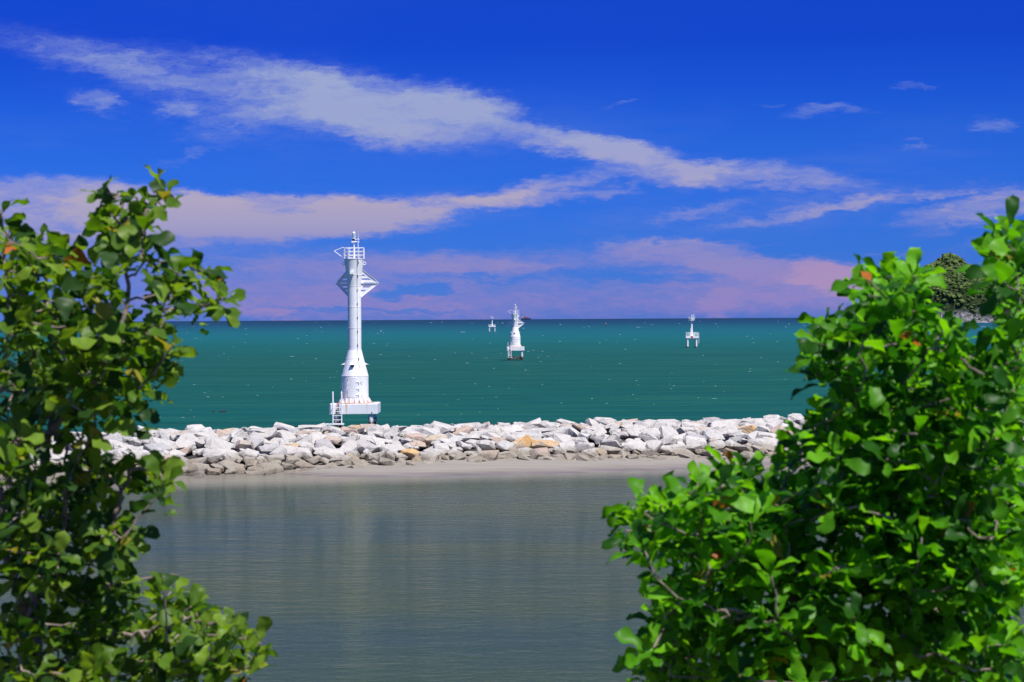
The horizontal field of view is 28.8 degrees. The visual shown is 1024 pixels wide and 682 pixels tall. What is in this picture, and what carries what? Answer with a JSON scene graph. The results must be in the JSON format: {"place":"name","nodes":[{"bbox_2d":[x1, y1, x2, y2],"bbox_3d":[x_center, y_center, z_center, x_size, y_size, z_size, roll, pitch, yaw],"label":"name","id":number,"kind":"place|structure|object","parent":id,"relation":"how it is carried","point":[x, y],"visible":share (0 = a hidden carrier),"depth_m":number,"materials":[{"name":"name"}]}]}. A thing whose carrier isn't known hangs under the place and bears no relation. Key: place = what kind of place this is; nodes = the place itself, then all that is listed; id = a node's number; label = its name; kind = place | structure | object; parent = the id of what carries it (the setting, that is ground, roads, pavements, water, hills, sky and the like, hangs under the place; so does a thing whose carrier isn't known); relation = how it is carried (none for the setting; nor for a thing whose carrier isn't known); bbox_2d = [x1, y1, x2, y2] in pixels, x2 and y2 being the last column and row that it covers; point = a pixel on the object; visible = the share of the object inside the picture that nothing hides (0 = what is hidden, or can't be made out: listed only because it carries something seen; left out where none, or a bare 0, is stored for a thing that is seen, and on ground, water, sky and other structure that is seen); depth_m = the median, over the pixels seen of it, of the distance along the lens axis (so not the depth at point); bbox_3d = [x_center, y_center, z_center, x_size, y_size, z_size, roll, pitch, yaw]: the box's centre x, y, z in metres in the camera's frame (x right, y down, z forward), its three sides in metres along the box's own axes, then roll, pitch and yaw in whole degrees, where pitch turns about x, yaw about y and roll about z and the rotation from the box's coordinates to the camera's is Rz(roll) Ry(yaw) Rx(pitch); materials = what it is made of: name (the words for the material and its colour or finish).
{"place":"outdoors","nodes":[
{"label":"outdoors","id":0,"kind":"place"},
{"bbox_2d":[0,318,1022,431],"bbox_3d":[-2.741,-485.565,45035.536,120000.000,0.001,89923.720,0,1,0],"label":"sea","id":1,"kind":"structure","parent":0,"point":[262,374],"depth_m":339.05,"materials":[{"name":"liquid"}]},
{"bbox_2d":[326,231,380,427],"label":"beacon tower","id":2,"kind":"structure","parent":1,"relation":"in","point":[355,399],"depth_m":161.62,"materials":[{"name":"white metal"}]},
{"bbox_2d":[347,377,358,397],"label":"door","id":3,"kind":"structure","parent":2,"relation":"in","point":[352,383],"depth_m":161.13,"materials":[{"name":"white paint"}]},
{"bbox_2d":[488,317,495,331],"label":"platform beacon","id":4,"kind":"object","parent":1,"relation":"in","point":[492,325],"visible":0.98,"depth_m":1369.82,"materials":[{"name":"white paint"}]},
{"bbox_2d":[0,413,1023,481],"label":"breakwater","id":5,"kind":"object","parent":1,"relation":"in","point":[201,450],"visible":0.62,"depth_m":124.13,"materials":[{"name":"white stone"}]},
{"bbox_2d":[506,304,523,359],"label":"beacon tower","id":6,"kind":"structure","parent":1,"relation":"in","point":[515,344],"depth_m":435.16,"materials":[{"name":"white metal"}]},
{"bbox_2d":[513,337,516,344],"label":"door","id":7,"kind":"structure","parent":6,"relation":"in","point":[514,338],"depth_m":434.92,"materials":[{"name":"white paint"}]},
{"bbox_2d":[521,315,530,319],"bbox_3d":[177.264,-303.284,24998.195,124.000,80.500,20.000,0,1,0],"label":"cargo ship","id":8,"kind":"object","parent":1,"relation":"on","point":[526,318],"visible":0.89,"depth_m":24990.33,"materials":[{"name":"metal"}]},
{"bbox_2d":[685,314,698,347],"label":"platform beacon","id":9,"kind":"object","parent":1,"relation":"in","point":[691,319],"visible":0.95,"depth_m":602.18,"materials":[{"name":"white paint"}]},
{"bbox_2d":[0,463,1023,681],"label":"lagoon","id":10,"kind":"structure","parent":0,"point":[504,578],"depth_m":71.50,"materials":[{"name":"liquid"}]},
{"bbox_2d":[0,0,1023,321],"label":"sky","id":11,"kind":"structure","parent":0,"point":[550,159],"materials":[{"name":"blue"}]},
{"bbox_2d":[221,451,808,476],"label":"sand spit","id":12,"kind":"structure","parent":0,"point":[514,466],"depth_m":118.49,"materials":[{"name":"beige sand"}]},
{"bbox_2d":[923,252,1023,322],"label":"island","id":13,"kind":"structure","parent":0,"point":[946,257],"depth_m":2926.04,"materials":[{"name":"green plant"}]},
{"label":"ground","id":14,"kind":"structure","parent":0,"visible":0},
{"bbox_2d":[0,165,277,681],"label":"coastal tree","id":15,"kind":"object","parent":14,"relation":"on","point":[42,561],"visible":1,"depth_m":6.87,"materials":[{"name":"green plant"}]},
{"bbox_2d":[601,194,1023,681],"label":"coastal tree","id":16,"kind":"object","parent":14,"relation":"on","point":[903,432],"visible":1,"depth_m":6.56,"materials":[{"name":"green plant"}]}
]}

